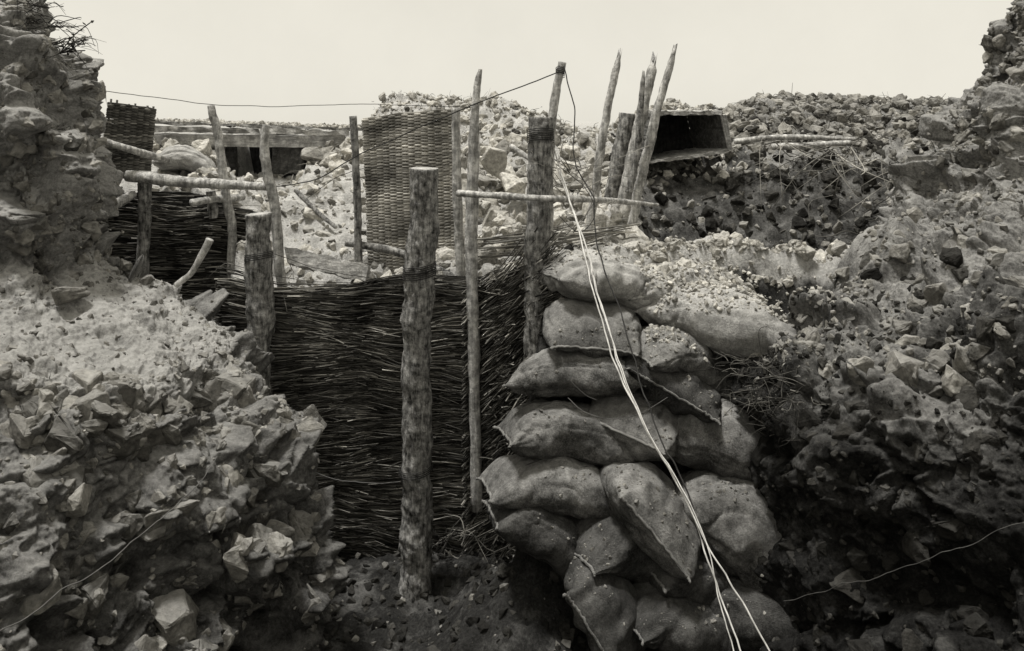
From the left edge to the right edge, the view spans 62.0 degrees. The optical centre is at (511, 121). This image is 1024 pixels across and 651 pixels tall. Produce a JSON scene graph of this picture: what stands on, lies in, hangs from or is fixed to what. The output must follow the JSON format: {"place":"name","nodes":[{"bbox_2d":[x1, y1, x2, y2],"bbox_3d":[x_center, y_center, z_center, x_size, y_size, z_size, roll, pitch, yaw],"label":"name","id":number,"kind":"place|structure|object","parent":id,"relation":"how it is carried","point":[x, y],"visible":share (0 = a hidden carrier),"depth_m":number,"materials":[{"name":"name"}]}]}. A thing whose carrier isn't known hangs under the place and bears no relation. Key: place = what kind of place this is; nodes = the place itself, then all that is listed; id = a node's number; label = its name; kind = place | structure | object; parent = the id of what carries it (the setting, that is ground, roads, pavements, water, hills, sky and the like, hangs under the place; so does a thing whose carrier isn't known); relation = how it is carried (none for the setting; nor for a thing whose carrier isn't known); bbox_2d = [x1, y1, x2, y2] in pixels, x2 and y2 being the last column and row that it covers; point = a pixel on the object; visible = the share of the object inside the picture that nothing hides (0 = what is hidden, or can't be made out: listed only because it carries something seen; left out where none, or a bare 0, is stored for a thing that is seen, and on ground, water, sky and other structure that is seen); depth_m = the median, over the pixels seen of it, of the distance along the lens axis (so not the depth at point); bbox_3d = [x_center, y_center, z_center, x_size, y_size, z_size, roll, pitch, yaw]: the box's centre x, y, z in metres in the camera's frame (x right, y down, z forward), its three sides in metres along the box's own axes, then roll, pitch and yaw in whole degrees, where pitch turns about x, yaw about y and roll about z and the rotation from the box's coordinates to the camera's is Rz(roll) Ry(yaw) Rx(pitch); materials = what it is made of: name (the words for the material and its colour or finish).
{"place":"outdoors","nodes":[
{"label":"outdoors","id":0,"kind":"place"},
{"bbox_2d":[0,0,353,650],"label":"earth bank","id":1,"kind":"structure","parent":0,"point":[33,535],"depth_m":3.64,"materials":[{"name":"soil"}]},
{"bbox_2d":[8,413,34,448],"bbox_3d":[-1.794,1.124,3.104,0.099,0.126,0.098,0,0,0],"label":"boulder","id":2,"kind":"object","parent":1,"relation":"on","point":[21,435],"visible":0.98,"depth_m":3.08,"materials":[{"name":"stone"}]},
{"bbox_2d":[0,0,103,74],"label":"exposed roots","id":3,"kind":"object","parent":1,"relation":"hanging from","point":[38,6],"visible":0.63,"depth_m":4.39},
{"bbox_2d":[51,286,90,305],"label":"boulder","id":4,"kind":"object","parent":1,"relation":"on","point":[63,295],"visible":1,"depth_m":3.87,"materials":[{"name":"stone"}]},
{"bbox_2d":[60,20,93,56],"bbox_3d":[-2.279,-0.427,4.435,0.262,0.192,0.080,0,0,29],"label":"shrub","id":5,"kind":"object","parent":1,"relation":"on","point":[73,49],"visible":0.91,"depth_m":4.42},
{"bbox_2d":[65,483,92,517],"bbox_3d":[-1.570,1.373,3.094,0.074,0.126,0.161,0,0,0],"label":"boulder","id":6,"kind":"object","parent":1,"relation":"on","point":[78,500],"visible":1,"depth_m":3.05,"materials":[{"name":"stone"}]},
{"bbox_2d":[0,456,217,630],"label":"iron wire","id":7,"kind":"object","parent":1,"relation":"on","point":[114,557],"visible":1,"depth_m":2.80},
{"bbox_2d":[112,512,146,541],"bbox_3d":[-1.477,1.539,3.251,0.164,0.117,0.116,0,0,28],"label":"boulder","id":8,"kind":"object","parent":1,"relation":"on","point":[134,522],"visible":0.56,"depth_m":3.21,"materials":[{"name":"stone"}]},
{"bbox_2d":[105,138,169,162],"bbox_3d":[-2.355,0.182,5.378,0.117,0.180,0.488,0,0,32],"label":"wooden pole","id":9,"kind":"object","parent":1,"relation":"on","point":[137,151],"visible":0.91,"depth_m":5.31,"materials":[{"name":"grey wood"}]},
{"bbox_2d":[0,0,344,650],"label":"stone rubble","id":10,"kind":"object","parent":1,"relation":"on","point":[111,421],"visible":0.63,"depth_m":3.44,"materials":[{"name":"stone"}]},
{"bbox_2d":[152,589,199,645],"bbox_3d":[-1.317,1.896,3.257,0.217,0.164,0.205,0,0,-15],"label":"boulder","id":11,"kind":"object","parent":1,"relation":"on","point":[175,613],"visible":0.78,"depth_m":3.21,"materials":[{"name":"stone"}]},
{"bbox_2d":[174,238,213,287],"bbox_3d":[-1.648,0.730,4.403,0.212,0.261,0.046,0,0,3],"label":"wooden pole","id":12,"kind":"object","parent":1,"relation":"on","point":[204,250],"visible":1,"depth_m":4.39,"materials":[{"name":"grey wood"}]},
{"bbox_2d":[243,212,275,394],"bbox_3d":[-1.413,1.055,4.750,0.176,1.095,0.163,0,0,0],"label":"wooden post","id":13,"kind":"object","parent":1,"relation":"on","point":[259,288],"visible":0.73,"depth_m":4.69,"materials":[{"name":"grey wood"}]},
{"bbox_2d":[266,519,294,537],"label":"boulder","id":14,"kind":"object","parent":1,"relation":"on","point":[285,529],"visible":0.45,"depth_m":3.66,"materials":[{"name":"stone"}]},
{"bbox_2d":[106,91,470,107],"bbox_3d":[-1.283,-0.130,4.988,2.086,0.101,0.486,0,0,-3],"label":"iron wire","id":15,"kind":"object","parent":1,"relation":"on","point":[274,106],"visible":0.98,"depth_m":5.04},
{"bbox_2d":[306,163,431,198],"bbox_3d":[-0.941,0.383,5.385,1.077,0.265,0.117,0,0,38],"label":"iron wire","id":16,"kind":"object","parent":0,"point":[368,167],"visible":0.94,"depth_m":5.32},
{"bbox_2d":[101,92,938,650],"bbox_3d":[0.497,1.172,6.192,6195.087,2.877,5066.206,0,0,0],"label":"ground","id":17,"kind":"structure","parent":0,"point":[527,620],"depth_m":5.20,"materials":[{"name":"soil"}]},
{"bbox_2d":[103,99,156,178],"bbox_3d":[-2.638,0.222,5.826,0.383,0.755,0.076,0,0,-25],"label":"wicker screen","id":18,"kind":"object","parent":17,"relation":"on","point":[133,125],"visible":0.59,"depth_m":5.81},
{"bbox_2d":[106,189,256,322],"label":"wattle wall","id":19,"kind":"structure","parent":17,"relation":"on","point":[182,230],"depth_m":5.41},
{"bbox_2d":[136,171,151,277],"bbox_3d":[-2.312,0.662,5.349,0.096,0.711,0.091,0,0,0],"label":"wooden post","id":20,"kind":"object","parent":19,"relation":"on","point":[144,193],"visible":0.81,"depth_m":5.32,"materials":[{"name":"grey wood"}]},
{"bbox_2d":[117,191,136,207],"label":"wooden pole","id":21,"kind":"object","parent":20,"relation":"attached to","point":[124,199],"visible":0.35,"depth_m":5.26,"materials":[{"name":"grey wood"}]},
{"bbox_2d":[124,170,266,190],"bbox_3d":[-1.928,0.363,5.276,0.953,0.121,0.112,0,0,6],"label":"wooden pole","id":22,"kind":"object","parent":20,"relation":"attached to","point":[134,176],"visible":0.93,"depth_m":5.27,"materials":[{"name":"grey wood"}]},
{"bbox_2d":[206,190,218,218],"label":"wooden stake","id":23,"kind":"object","parent":19,"relation":"on","point":[213,210],"visible":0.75,"depth_m":5.33,"materials":[{"name":"grey wood"}]},
{"bbox_2d":[189,193,245,206],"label":"wooden pole","id":24,"kind":"object","parent":19,"relation":"on","point":[210,199],"visible":0.91,"depth_m":5.27,"materials":[{"name":"grey wood"}]},
{"bbox_2d":[207,105,237,279],"bbox_3d":[-1.831,0.458,5.381,0.185,1.131,0.069,0,0,0],"label":"wooden stake","id":25,"kind":"object","parent":19,"relation":"on","point":[228,208],"visible":0.88,"depth_m":5.36,"materials":[{"name":"grey wood"}]},
{"bbox_2d":[152,144,216,172],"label":"sandbag","id":26,"kind":"object","parent":17,"relation":"on","point":[189,159],"visible":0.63,"depth_m":6.27,"materials":[{"name":"fabric"}]},
{"bbox_2d":[153,121,364,177],"bbox_3d":[-2.162,0.302,7.492,1.744,0.630,1.044,0,0,0],"label":"timber loophole","id":27,"kind":"object","parent":17,"relation":"on","point":[285,148],"visible":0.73,"depth_m":7.08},
{"bbox_2d":[259,124,286,286],"bbox_3d":[-1.407,0.521,5.028,0.170,1.012,0.070,0,0,0],"label":"wooden stake","id":28,"kind":"object","parent":17,"relation":"on","point":[275,210],"visible":0.94,"depth_m":5.01,"materials":[{"name":"grey wood"}]},
{"bbox_2d":[284,246,370,281],"bbox_3d":[-1.102,0.849,5.061,0.526,0.211,0.073,0,0,3],"label":"wooden plank","id":29,"kind":"object","parent":17,"relation":"on","point":[330,263],"visible":0.97,"depth_m":5.05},
{"bbox_2d":[213,241,487,560],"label":"wattle wall","id":30,"kind":"structure","parent":17,"relation":"on","point":[336,350],"depth_m":4.87,"materials":[{"name":"wicker"}]},
{"bbox_2d":[349,116,362,262],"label":"wooden stake","id":31,"kind":"object","parent":17,"relation":"on","point":[358,254],"visible":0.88,"depth_m":5.08,"materials":[{"name":"grey wood"}]},
{"bbox_2d":[213,154,579,309],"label":"dry twigs","id":32,"kind":"object","parent":17,"relation":"on","point":[320,234],"visible":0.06,"depth_m":5.64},
{"bbox_2d":[345,239,458,281],"bbox_3d":[-0.656,0.826,5.077,0.703,0.245,0.085,0,0,11],"label":"wooden pole","id":33,"kind":"object","parent":17,"relation":"on","point":[395,251],"visible":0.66,"depth_m":5.09,"materials":[{"name":"grey wood"}]},
{"bbox_2d":[361,105,454,273],"bbox_3d":[-0.635,0.462,5.277,0.639,1.129,0.090,0,0,9],"label":"wicker screen","id":34,"kind":"object","parent":17,"relation":"on","point":[387,202],"visible":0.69,"depth_m":5.27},
{"bbox_2d":[398,167,439,602],"bbox_3d":[-0.492,1.419,4.494,0.239,2.360,0.193,0,0,42],"label":"wooden post","id":35,"kind":"object","parent":17,"relation":"on","point":[415,540],"visible":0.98,"depth_m":4.44,"materials":[{"name":"grey wood"}]},
{"bbox_2d":[317,473,402,483],"bbox_3d":[-0.835,1.923,4.640,0.710,0.137,0.082,0,0,24],"label":"iron wire","id":36,"kind":"object","parent":35,"relation":"attached to","point":[359,482],"visible":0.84,"depth_m":4.68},
{"bbox_2d":[348,495,509,565],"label":"dead branches","id":37,"kind":"object","parent":17,"relation":"on","point":[464,532],"visible":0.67,"depth_m":4.68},
{"bbox_2d":[451,107,465,281],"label":"wooden stake","id":38,"kind":"object","parent":17,"relation":"on","point":[458,208],"visible":0.91,"depth_m":5.03,"materials":[{"name":"grey wood"}]},
{"bbox_2d":[464,69,482,512],"bbox_3d":[-0.211,0.942,4.805,0.115,2.484,0.095,0,0,32],"label":"wooden stake","id":39,"kind":"object","parent":17,"relation":"on","point":[471,250],"visible":0.95,"depth_m":4.78,"materials":[{"name":"grey wood"}]},
{"bbox_2d":[121,91,847,324],"bbox_3d":[-0.645,1.160,6.377,5.199,2.891,3.776,0,0,0],"label":"chalk rubble","id":40,"kind":"object","parent":17,"relation":"on","point":[490,208],"visible":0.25,"depth_m":6.20,"materials":[{"name":"stone"}]},
{"bbox_2d":[162,138,175,150],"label":"chalk boulder","id":41,"kind":"object","parent":40,"relation":"on","point":[169,142],"visible":0.21,"depth_m":6.76,"materials":[{"name":"stone"}]},
{"bbox_2d":[191,139,212,155],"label":"chalk boulder","id":42,"kind":"object","parent":40,"relation":"on","point":[203,147],"visible":0.72,"depth_m":6.75,"materials":[{"name":"stone"}]},
{"bbox_2d":[300,147,324,160],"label":"chalk boulder","id":43,"kind":"object","parent":40,"relation":"on","point":[307,153],"visible":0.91,"depth_m":6.78,"materials":[{"name":"stone"}]},
{"bbox_2d":[329,153,340,160],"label":"chalk boulder","id":44,"kind":"object","parent":40,"relation":"on","point":[335,156],"visible":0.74,"depth_m":6.74,"materials":[{"name":"stone"}]},
{"bbox_2d":[482,226,492,237],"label":"chalk boulder","id":45,"kind":"object","parent":40,"relation":"on","point":[487,232],"visible":0.89,"depth_m":5.37,"materials":[{"name":"stone"}]},
{"bbox_2d":[479,146,506,178],"bbox_3d":[-0.144,0.304,6.211,0.250,0.254,0.171,0,0,22],"label":"chalk boulder","id":46,"kind":"object","parent":40,"relation":"on","point":[493,160],"visible":0.88,"depth_m":6.16,"materials":[{"name":"stone"}]},
{"bbox_2d":[492,214,504,225],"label":"chalk boulder","id":47,"kind":"object","parent":40,"relation":"on","point":[499,220],"visible":0.97,"depth_m":5.46,"materials":[{"name":"stone"}]},
{"bbox_2d":[499,225,513,235],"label":"chalk boulder","id":48,"kind":"object","parent":40,"relation":"on","point":[503,230],"visible":0.77,"depth_m":5.37,"materials":[{"name":"stone"}]},
{"bbox_2d":[499,172,526,193],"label":"chalk boulder","id":49,"kind":"object","parent":40,"relation":"on","point":[511,183],"visible":0.84,"depth_m":5.93,"materials":[{"name":"stone"}]},
{"bbox_2d":[509,144,527,159],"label":"wooden pole","id":50,"kind":"object","parent":40,"relation":"on","point":[517,150],"visible":0.61,"depth_m":5.53,"materials":[{"name":"grey wood"}]},
{"bbox_2d":[618,52,656,204],"bbox_3d":[0.824,0.041,5.601,0.266,1.015,0.093,0,0,0],"label":"wooden stake","id":51,"kind":"object","parent":40,"relation":"on","point":[651,72],"visible":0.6,"depth_m":5.57,"materials":[{"name":"grey wood"}]},
{"bbox_2d":[373,90,612,136],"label":"dry grass","id":52,"kind":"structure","parent":17,"relation":"on","point":[471,99],"depth_m":7.49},
{"bbox_2d":[155,117,846,361],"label":"crumbled chalk","id":53,"kind":"structure","parent":17,"relation":"on","point":[728,280],"depth_m":4.44,"materials":[{"name":"stone"}]},
{"bbox_2d":[460,223,567,562],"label":"wattle wall","id":54,"kind":"structure","parent":17,"relation":"on","point":[502,323],"depth_m":4.74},
{"bbox_2d":[523,117,553,360],"bbox_3d":[0.142,0.632,4.546,0.168,1.315,0.150,0,0,0],"label":"wooden post","id":55,"kind":"object","parent":54,"relation":"on","point":[540,140],"visible":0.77,"depth_m":4.49,"materials":[{"name":"grey wood"}]},
{"bbox_2d":[456,190,658,206],"bbox_3d":[0.398,0.452,4.800,1.364,0.155,0.479,0,0,-26],"label":"wooden pole","id":56,"kind":"object","parent":55,"relation":"on","point":[517,196],"visible":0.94,"depth_m":4.58,"materials":[{"name":"grey wood"}]},
{"bbox_2d":[489,126,649,235],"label":"dead branches","id":57,"kind":"object","parent":55,"relation":"attached to","point":[568,170],"visible":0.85,"depth_m":4.57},
{"bbox_2d":[556,164,593,232],"bbox_3d":[0.325,0.401,4.490,0.106,0.344,0.277,0,0,-42],"label":"iron wire","id":58,"kind":"object","parent":55,"relation":"attached to","point":[590,196],"visible":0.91,"depth_m":4.46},
{"bbox_2d":[552,155,733,650],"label":"pale cable","id":59,"kind":"object","parent":55,"relation":"attached to","point":[647,429],"visible":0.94,"depth_m":3.67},
{"bbox_2d":[553,148,769,650],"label":"pale cable","id":60,"kind":"object","parent":55,"relation":"hanging from","point":[720,566],"visible":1,"depth_m":3.71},
{"bbox_2d":[121,96,934,650],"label":"stone rubble","id":61,"kind":"object","parent":17,"relation":"on","point":[765,168],"visible":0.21,"depth_m":6.71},
{"bbox_2d":[294,188,337,228],"bbox_3d":[-1.339,0.590,5.808,0.394,0.263,0.039,0,0,31],"label":"wooden pole","id":62,"kind":"object","parent":61,"relation":"on","point":[309,204],"visible":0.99,"depth_m":5.80,"materials":[{"name":"grey wood"}]},
{"bbox_2d":[548,61,565,236],"bbox_3d":[0.237,0.158,4.749,0.134,0.988,0.057,0,0,0],"label":"wooden stake","id":63,"kind":"object","parent":17,"relation":"on","point":[555,97],"visible":0.6,"depth_m":4.73,"materials":[{"name":"grey wood"}]},
{"bbox_2d":[276,71,558,186],"bbox_3d":[-0.579,0.055,4.886,1.719,0.672,0.036,0,0,12],"label":"iron wire","id":64,"kind":"object","parent":63,"relation":"attached to","point":[419,127],"visible":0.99,"depth_m":4.87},
{"bbox_2d":[564,65,702,538],"bbox_3d":[0.519,0.692,4.087,0.069,2.007,1.365,0,0,-19],"label":"dark cable","id":65,"kind":"object","parent":63,"relation":"hanging from","point":[620,308],"visible":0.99,"depth_m":4.05,"materials":[{"name":"metal"}]},
{"bbox_2d":[477,222,639,257],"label":"brushwood strands","id":66,"kind":"object","parent":17,"relation":"on","point":[509,238],"visible":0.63,"depth_m":4.95},
{"bbox_2d":[585,48,621,238],"bbox_3d":[0.554,0.131,5.199,0.239,1.167,0.062,0,0,0],"label":"wooden stake","id":67,"kind":"object","parent":17,"relation":"on","point":[603,130],"visible":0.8,"depth_m":5.18,"materials":[{"name":"grey wood"}]},
{"bbox_2d":[561,557,646,650],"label":"sandbag","id":68,"kind":"object","parent":17,"relation":"on","point":[601,617],"visible":0.67,"depth_m":3.65,"materials":[{"name":"fabric"}]},
{"bbox_2d":[481,498,578,582],"bbox_3d":[0.111,1.959,4.022,0.455,0.438,0.435,0,0,-12],"label":"sandbag","id":69,"kind":"object","parent":68,"relation":"on","point":[527,530],"visible":0.72,"depth_m":3.85,"materials":[{"name":"fabric"}]},
{"bbox_2d":[476,454,614,518],"bbox_3d":[0.183,1.749,4.102,0.666,0.351,0.453,0,0,-10],"label":"sandbag","id":70,"kind":"object","parent":69,"relation":"on","point":[508,481],"visible":0.77,"depth_m":3.93,"materials":[{"name":"fabric"}]},
{"bbox_2d":[604,112,634,197],"bbox_3d":[0.722,0.228,5.701,0.211,0.584,0.124,0,0,0],"label":"wooden stake","id":71,"kind":"object","parent":17,"relation":"on","point":[623,135],"visible":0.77,"depth_m":5.66,"materials":[{"name":"grey wood"}]},
{"bbox_2d":[625,71,644,192],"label":"wooden stake","id":72,"kind":"object","parent":17,"relation":"on","point":[637,146],"visible":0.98,"depth_m":5.43,"materials":[{"name":"grey wood"}]},
{"bbox_2d":[627,44,676,223],"bbox_3d":[0.903,0.107,5.502,0.332,1.224,0.073,0,0,0],"label":"wooden stake","id":73,"kind":"object","parent":17,"relation":"on","point":[647,152],"visible":0.9,"depth_m":5.48,"materials":[{"name":"grey wood"}]},
{"bbox_2d":[323,116,1023,650],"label":"muddy rubble","id":74,"kind":"object","parent":17,"relation":"on","point":[975,618],"visible":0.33,"depth_m":3.66,"materials":[{"name":"soil"}]},
{"bbox_2d":[632,582,738,650],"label":"sandbag","id":75,"kind":"object","parent":17,"relation":"on","point":[662,633],"visible":0.64,"depth_m":3.68,"materials":[{"name":"fabric"}]},
{"bbox_2d":[639,109,732,163],"bbox_3d":[1.404,0.116,7.073,0.718,0.443,0.619,0,0,0],"label":"wooden box loophole","id":76,"kind":"object","parent":17,"relation":"on","point":[707,133],"visible":0.77,"depth_m":7.11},
{"bbox_2d":[533,326,838,650],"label":"crumbled earth","id":77,"kind":"structure","parent":17,"relation":"on","point":[713,620],"depth_m":3.88,"materials":[{"name":"soil"}]},
{"bbox_2d":[700,83,945,153],"bbox_3d":[3.099,0.070,7.725,3.225,0.890,1.499,0,0,0],"label":"dry brush","id":78,"kind":"object","parent":17,"relation":"on","point":[888,97],"visible":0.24,"depth_m":7.72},
{"bbox_2d":[712,89,947,161],"bbox_3d":[3.700,0.021,7.986,3.932,0.662,1.736,0,0,0],"label":"stone rubble","id":79,"kind":"object","parent":17,"relation":"on","point":[873,115],"visible":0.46,"depth_m":7.62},
{"bbox_2d":[738,137,935,242],"bbox_3d":[2.753,0.802,6.672,2.168,1.359,1.437,0,0,0],"label":"dry brush","id":80,"kind":"object","parent":17,"relation":"on","point":[874,219],"visible":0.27,"depth_m":6.72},
{"bbox_2d":[45,0,1013,121],"label":"sky","id":81,"kind":"structure","parent":0,"point":[326,54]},
{"bbox_2d":[726,0,1023,650],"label":"earth bank","id":82,"kind":"structure","parent":0,"point":[894,429],"depth_m":3.46,"materials":[{"name":"soil"}]},
{"bbox_2d":[709,575,799,650],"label":"sandbag","id":83,"kind":"object","parent":82,"relation":"on","point":[773,622],"visible":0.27,"depth_m":3.71,"materials":[{"name":"fabric"}]},
{"bbox_2d":[649,548,728,604],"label":"sandbag","id":84,"kind":"object","parent":83,"relation":"on","point":[700,588],"visible":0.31,"depth_m":3.78,"materials":[{"name":"fabric"}]},
{"bbox_2d":[574,516,657,582],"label":"sandbag","id":85,"kind":"object","parent":84,"relation":"on","point":[634,562],"visible":0.52,"depth_m":3.82,"materials":[{"name":"fabric"}]},
{"bbox_2d":[600,461,700,582],"bbox_3d":[0.635,1.854,4.019,0.460,0.523,0.771,0,0,0],"label":"sandbag","id":86,"kind":"object","parent":84,"relation":"on","point":[666,545],"visible":0.86,"depth_m":3.77,"materials":[{"name":"fabric"}]},
{"bbox_2d":[492,399,638,466],"bbox_3d":[0.255,1.539,4.184,0.666,0.349,0.472,0,0,-12],"label":"sandbag","id":87,"kind":"object","parent":86,"relation":"on","point":[593,441],"visible":0.79,"depth_m":4.02,"materials":[{"name":"fabric"}]},
{"bbox_2d":[502,348,646,397],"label":"sandbag","id":88,"kind":"object","parent":87,"relation":"on","point":[597,381],"visible":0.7,"depth_m":4.09,"materials":[{"name":"fabric"}]},
{"bbox_2d":[543,298,641,357],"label":"sandbag","id":89,"kind":"object","parent":88,"relation":"on","point":[569,317],"visible":0.89,"depth_m":4.15,"materials":[{"name":"fabric"}]},
{"bbox_2d":[539,249,650,319],"bbox_3d":[0.464,0.855,4.457,0.639,0.378,0.465,0,0,-23],"label":"sandbag","id":90,"kind":"object","parent":89,"relation":"on","point":[570,280],"visible":0.69,"depth_m":4.27,"materials":[{"name":"fabric"}]},
{"bbox_2d":[559,171,740,650],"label":"pale cable","id":91,"kind":"object","parent":90,"relation":"on","point":[667,467],"visible":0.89,"depth_m":3.56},
{"bbox_2d":[568,397,667,418],"bbox_3d":[0.469,1.297,3.881,0.468,0.104,0.094,0,0,19],"label":"iron wire","id":92,"kind":"object","parent":88,"relation":"hanging from","point":[620,418],"visible":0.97,"depth_m":3.85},
{"bbox_2d":[588,389,678,461],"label":"sandbag","id":93,"kind":"object","parent":86,"relation":"on","point":[614,409],"visible":0.6,"depth_m":4.02,"materials":[{"name":"fabric"}]},
{"bbox_2d":[621,355,721,425],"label":"sandbag","id":94,"kind":"object","parent":93,"relation":"on","point":[679,395],"visible":0.53,"depth_m":4.03,"materials":[{"name":"fabric"}]},
{"bbox_2d":[671,469,781,591],"bbox_3d":[1.029,1.969,4.019,0.637,0.628,0.522,0,0,0],"label":"sandbag","id":95,"kind":"object","parent":83,"relation":"on","point":[743,536],"visible":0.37,"depth_m":3.83,"materials":[{"name":"fabric"}]},
{"bbox_2d":[670,398,766,480],"bbox_3d":[1.039,1.573,4.169,0.657,0.449,0.477,0,0,18],"label":"sandbag","id":96,"kind":"object","parent":95,"relation":"on","point":[701,446],"visible":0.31,"depth_m":3.99,"materials":[{"name":"fabric"}]},
{"bbox_2d":[638,325,722,384],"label":"sandbag","id":97,"kind":"object","parent":96,"relation":"on","point":[682,359],"visible":0.42,"depth_m":4.10,"materials":[{"name":"fabric"}]},
{"bbox_2d":[710,358,740,401],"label":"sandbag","id":98,"kind":"object","parent":96,"relation":"on","point":[723,384],"visible":0.06,"depth_m":4.17,"materials":[{"name":"fabric"}]},
{"bbox_2d":[632,285,796,359],"bbox_3d":[1.071,1.020,4.317,0.880,0.412,0.510,0,0,20],"label":"sandbag","id":99,"kind":"object","parent":98,"relation":"on","point":[734,331],"visible":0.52,"depth_m":4.12,"materials":[{"name":"fabric"}]},
{"bbox_2d":[628,263,767,305],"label":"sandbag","id":100,"kind":"object","parent":99,"relation":"on","point":[658,294],"visible":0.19,"depth_m":4.34,"materials":[{"name":"fabric"}]},
{"bbox_2d":[684,326,838,446],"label":"exposed roots","id":101,"kind":"object","parent":82,"relation":"hanging from","point":[756,401],"visible":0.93,"depth_m":3.71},
{"bbox_2d":[709,137,902,217],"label":"dead branches","id":102,"kind":"object","parent":82,"relation":"on","point":[848,152],"visible":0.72,"depth_m":6.19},
{"bbox_2d":[734,134,855,143],"bbox_3d":[2.125,0.132,6.401,0.910,0.077,0.049,0,0,0],"label":"wooden pole","id":103,"kind":"object","parent":102,"relation":"on","point":[784,137],"visible":0.98,"depth_m":6.38,"materials":[{"name":"grey wood"}]},
{"bbox_2d":[771,140,851,149],"bbox_3d":[2.216,0.174,6.300,0.582,0.075,0.059,0,0,0],"label":"wooden pole","id":104,"kind":"object","parent":102,"relation":"on","point":[822,143],"visible":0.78,"depth_m":6.28,"materials":[{"name":"grey wood"}]},
{"bbox_2d":[741,0,1023,397],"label":"stone rubble","id":105,"kind":"object","parent":82,"relation":"on","point":[953,380],"visible":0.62,"depth_m":4.08,"materials":[{"name":"stone"}]},
{"bbox_2d":[884,349,924,387],"bbox_3d":[1.611,1.047,3.530,0.186,0.204,0.167,0,0,-22],"label":"boulder","id":106,"kind":"object","parent":82,"relation":"on","point":[898,364],"visible":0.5,"depth_m":3.46,"materials":[{"name":"stone"}]},
{"bbox_2d":[785,522,1023,600],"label":"iron wire","id":107,"kind":"object","parent":82,"relation":"on","point":[905,566],"visible":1,"depth_m":2.88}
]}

